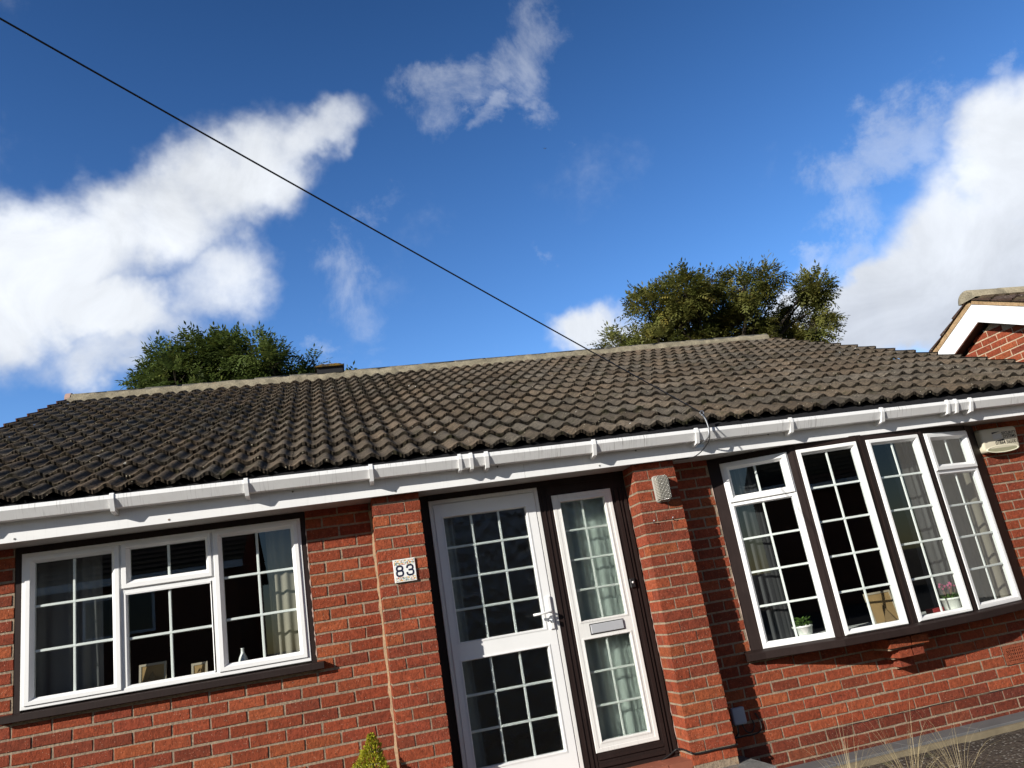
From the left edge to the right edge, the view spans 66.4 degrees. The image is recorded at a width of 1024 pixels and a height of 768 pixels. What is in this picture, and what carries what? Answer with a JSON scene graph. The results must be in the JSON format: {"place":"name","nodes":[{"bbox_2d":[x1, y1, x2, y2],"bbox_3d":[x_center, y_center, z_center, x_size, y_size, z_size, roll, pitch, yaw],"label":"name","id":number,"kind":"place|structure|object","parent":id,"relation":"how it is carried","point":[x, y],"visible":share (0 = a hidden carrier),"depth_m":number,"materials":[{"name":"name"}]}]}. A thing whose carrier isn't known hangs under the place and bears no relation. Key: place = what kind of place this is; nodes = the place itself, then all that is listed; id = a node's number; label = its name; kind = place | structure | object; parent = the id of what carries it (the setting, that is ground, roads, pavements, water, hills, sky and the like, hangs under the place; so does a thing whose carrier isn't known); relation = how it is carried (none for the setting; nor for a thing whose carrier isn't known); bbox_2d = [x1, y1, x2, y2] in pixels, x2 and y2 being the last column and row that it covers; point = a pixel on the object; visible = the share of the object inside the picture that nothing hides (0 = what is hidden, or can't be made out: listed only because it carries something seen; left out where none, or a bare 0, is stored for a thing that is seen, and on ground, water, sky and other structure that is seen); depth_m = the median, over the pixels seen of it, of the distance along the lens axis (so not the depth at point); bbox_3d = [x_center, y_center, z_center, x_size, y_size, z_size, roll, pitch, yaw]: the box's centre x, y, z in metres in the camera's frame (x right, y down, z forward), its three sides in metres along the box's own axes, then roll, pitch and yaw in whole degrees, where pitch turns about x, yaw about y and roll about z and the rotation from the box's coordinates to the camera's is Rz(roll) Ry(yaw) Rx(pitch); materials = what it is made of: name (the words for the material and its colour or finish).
{"place":"outdoors","nodes":[
{"label":"outdoors","id":0,"kind":"place"},
{"bbox_2d":[0,0,1023,426],"label":"sky","id":1,"kind":"structure","parent":0,"point":[879,143],"materials":[{"name":"blue"}]},
{"bbox_2d":[662,743,737,759],"bbox_3d":[1.290,2.516,5.364,0.518,0.075,0.244,-5,-17,-14],"label":"black cable","id":2,"kind":"object","parent":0,"point":[676,749],"visible":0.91,"depth_m":5.29,"materials":[{"name":"plastic"}]},
{"bbox_2d":[786,711,1023,767],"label":"path","id":3,"kind":"structure","parent":0,"point":[963,730],"depth_m":5.67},
{"bbox_2d":[925,607,944,613],"bbox_3d":[3.265,1.751,6.036,0.105,0.045,0.080,-5,-17,-14],"label":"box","id":4,"kind":"object","parent":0,"point":[932,610],"visible":0.59,"depth_m":6.01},
{"bbox_2d":[861,728,1023,767],"bbox_3d":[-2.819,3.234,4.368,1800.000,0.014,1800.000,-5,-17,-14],"label":"ground","id":5,"kind":"structure","parent":0,"point":[996,755],"depth_m":5.33,"materials":[{"name":"grey gravel"}]},
{"bbox_2d":[114,320,357,389],"bbox_3d":[-6.824,3.172,20.854,6.676,10.599,3.598,-5,-17,-14],"label":"bushy tree","id":6,"kind":"object","parent":5,"relation":"on","point":[221,355],"visible":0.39,"depth_m":21.18,"materials":[{"name":"green plant"}]},
{"bbox_2d":[352,732,391,767],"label":"dwarf conifer","id":7,"kind":"object","parent":5,"relation":"on","point":[377,754],"visible":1,"depth_m":4.81,"materials":[{"name":"green plant"}]},
{"bbox_2d":[0,334,1023,767],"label":"brick bungalow","id":8,"kind":"object","parent":5,"relation":"on","point":[512,506],"visible":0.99,"depth_m":5.71,"materials":[{"name":"red brick"}]},
{"bbox_2d":[36,555,103,697],"bbox_3d":[-2.849,1.895,5.016,0.420,1.700,0.051,-5,-17,-14],"label":"curtain","id":9,"kind":"object","parent":8,"relation":"hanging from","point":[54,668],"visible":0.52,"depth_m":5.11,"materials":[{"name":"grey fabric"}]},
{"bbox_2d":[139,661,166,682],"bbox_3d":[-2.323,1.870,5.054,0.165,0.130,0.081,-5,-17,-14],"label":"picture frame","id":10,"kind":"object","parent":8,"relation":"on","point":[150,672],"visible":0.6,"depth_m":5.07,"materials":[{"name":"brown wood"}]},
{"bbox_2d":[0,512,323,724],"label":"window","id":11,"kind":"structure","parent":8,"relation":"in","point":[27,707],"depth_m":5.06,"materials":[{"name":"white plastic"}]},
{"bbox_2d":[191,661,207,674],"bbox_3d":[-2.043,1.864,5.112,0.100,0.085,0.073,-5,-17,-14],"label":"picture frame","id":12,"kind":"object","parent":8,"relation":"on","point":[200,667],"visible":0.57,"depth_m":5.13,"materials":[{"name":"brown wood"}]},
{"bbox_2d":[238,648,247,661],"bbox_3d":[-1.795,1.831,5.223,0.076,0.130,0.075,-5,-17,-14],"label":"vase","id":13,"kind":"object","parent":8,"relation":"on","point":[243,657],"visible":0.56,"depth_m":5.21,"materials":[{"name":"white ceramic"}]},
{"bbox_2d":[265,529,299,655],"bbox_3d":[-1.496,1.764,5.349,0.260,1.700,0.042,-5,-17,-14],"label":"curtain","id":14,"kind":"object","parent":8,"relation":"hanging from","point":[285,632],"visible":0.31,"depth_m":5.44,"materials":[{"name":"beige fabric"}]},
{"bbox_2d":[393,557,416,582],"bbox_3d":[-0.717,1.246,5.236,0.147,0.150,0.013,-5,-17,-14],"label":"house number tile","id":15,"kind":"object","parent":8,"relation":"attached to","point":[404,570],"visible":1,"depth_m":5.23,"materials":[{"name":"white ceramic"}]},
{"bbox_2d":[428,488,583,767],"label":"front door","id":16,"kind":"structure","parent":8,"relation":"in","point":[512,695],"depth_m":5.46,"materials":[{"name":"white plastic"}]},
{"bbox_2d":[629,578,635,587],"bbox_3d":[0.884,1.457,5.733,0.038,0.064,0.020,-5,-17,-14],"label":"doorbell","id":17,"kind":"object","parent":8,"relation":"attached to","point":[632,582],"visible":1,"depth_m":5.73,"materials":[{"name":"black plastic"}]},
{"bbox_2d":[651,475,671,502],"bbox_3d":[1.107,0.765,5.755,0.111,0.197,0.075,-5,-17,-14],"label":"bulkhead lamp","id":18,"kind":"object","parent":8,"relation":"attached to","point":[661,488],"visible":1,"depth_m":5.73,"materials":[{"name":"white glass"}]},
{"bbox_2d":[695,410,708,447],"bbox_3d":[1.407,0.336,5.854,0.076,0.249,0.154,-5,-17,-14],"label":"cable bracket","id":19,"kind":"object","parent":8,"relation":"attached to","point":[700,444],"visible":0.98,"depth_m":5.82,"materials":[{"name":"metal"}]},
{"bbox_2d":[730,706,761,738],"bbox_3d":[1.649,2.410,5.584,0.273,0.201,0.031,-5,-17,-14],"label":"junction box","id":20,"kind":"object","parent":8,"relation":"attached to","point":[738,715],"visible":0.91,"depth_m":5.58,"materials":[{"name":"grey plastic"}]},
{"bbox_2d":[729,466,794,640],"bbox_3d":[1.878,1.258,6.046,0.289,1.430,0.034,-7,-16,-9],"label":"curtain","id":21,"kind":"object","parent":8,"relation":"hanging from","point":[776,619],"visible":0.7,"depth_m":6.03,"materials":[{"name":"grey fabric"}]},
{"bbox_2d":[791,616,812,635],"bbox_3d":[2.169,1.816,5.845,0.169,0.166,0.181,-5,-17,-14],"label":"flowerpot","id":22,"kind":"object","parent":8,"relation":"on","point":[804,629],"visible":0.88,"depth_m":5.79,"materials":[{"name":"white ceramic"}]},
{"bbox_2d":[706,425,1023,661],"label":"bow window","id":23,"kind":"structure","parent":8,"relation":"in","point":[837,634],"depth_m":6.03,"materials":[{"name":"white plastic"}]},
{"bbox_2d":[863,590,898,623],"bbox_3d":[2.842,1.706,5.982,0.230,0.235,0.100,-5,-17,-14],"label":"picture frame","id":24,"kind":"object","parent":8,"relation":"on","point":[882,607],"visible":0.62,"depth_m":6.00,"materials":[{"name":"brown wood"}]},
{"bbox_2d":[885,441,956,610],"bbox_3d":[3.332,1.105,6.361,0.240,1.430,0.029,-5,-17,-14],"label":"curtain","id":25,"kind":"object","parent":8,"relation":"hanging from","point":[926,526],"visible":0.71,"depth_m":6.36,"materials":[{"name":"grey fabric"}]},
{"bbox_2d":[938,582,961,609],"bbox_3d":[3.422,1.653,6.099,0.179,0.216,0.179,-5,-17,-14],"label":"flowerpot","id":26,"kind":"object","parent":8,"relation":"on","point":[950,601],"visible":0.87,"depth_m":6.05,"materials":[{"name":"white ceramic"}]},
{"bbox_2d":[931,439,1008,601],"bbox_3d":[3.837,1.081,6.569,0.359,1.430,0.044,-7,-16,-8],"label":"curtain","id":27,"kind":"object","parent":8,"relation":"hanging from","point":[980,579],"visible":0.6,"depth_m":6.54,"materials":[{"name":"grey fabric"}]},
{"bbox_2d":[974,426,1018,453],"bbox_3d":[4.178,0.488,6.732,0.381,0.216,0.083,-5,-17,-14],"label":"alarm box","id":28,"kind":"object","parent":8,"relation":"attached to","point":[999,440],"visible":1,"depth_m":6.70,"materials":[{"name":"beige plastic"}]},
{"bbox_2d":[585,251,848,348],"bbox_3d":[7.844,1.494,26.587,9.693,12.291,4.539,-5,-17,-14],"label":"ash tree","id":29,"kind":"object","parent":5,"relation":"on","point":[700,302],"visible":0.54,"depth_m":26.96,"materials":[{"name":"green plant"}]},
{"bbox_2d":[792,711,882,767],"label":"dry grass","id":30,"kind":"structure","parent":5,"relation":"on","point":[848,763],"depth_m":4.96,"materials":[{"name":"plant"}]},
{"bbox_2d":[849,688,981,767],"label":"dry grass","id":31,"kind":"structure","parent":5,"relation":"on","point":[889,766],"depth_m":4.79,"materials":[{"name":"plant"}]},
{"bbox_2d":[831,721,1023,767],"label":"path edging","id":32,"kind":"object","parent":5,"relation":"on","point":[986,733],"depth_m":5.60,"materials":[{"name":"beige concrete"}]},
{"bbox_2d":[876,695,1013,767],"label":"dry grass","id":33,"kind":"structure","parent":5,"relation":"on","point":[948,752],"depth_m":4.72,"materials":[{"name":"plant"}]},
{"bbox_3d":[-17.454,-5.165,-15.364,0.278,9.797,0.278,-5,-17,-14],"label":"telephone pole","id":34,"kind":"object","parent":5,"relation":"on","visible":0},
{"bbox_2d":[0,18,709,459],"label":"telephone line","id":35,"kind":"object","parent":34,"relation":"attached to","point":[336,208],"visible":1,"depth_m":3.47,"materials":[{"name":"black plastic"}]},
{"bbox_2d":[929,286,1023,361],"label":"neighbouring house","id":36,"kind":"structure","parent":0,"point":[989,323],"depth_m":9.09,"materials":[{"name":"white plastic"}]}
]}

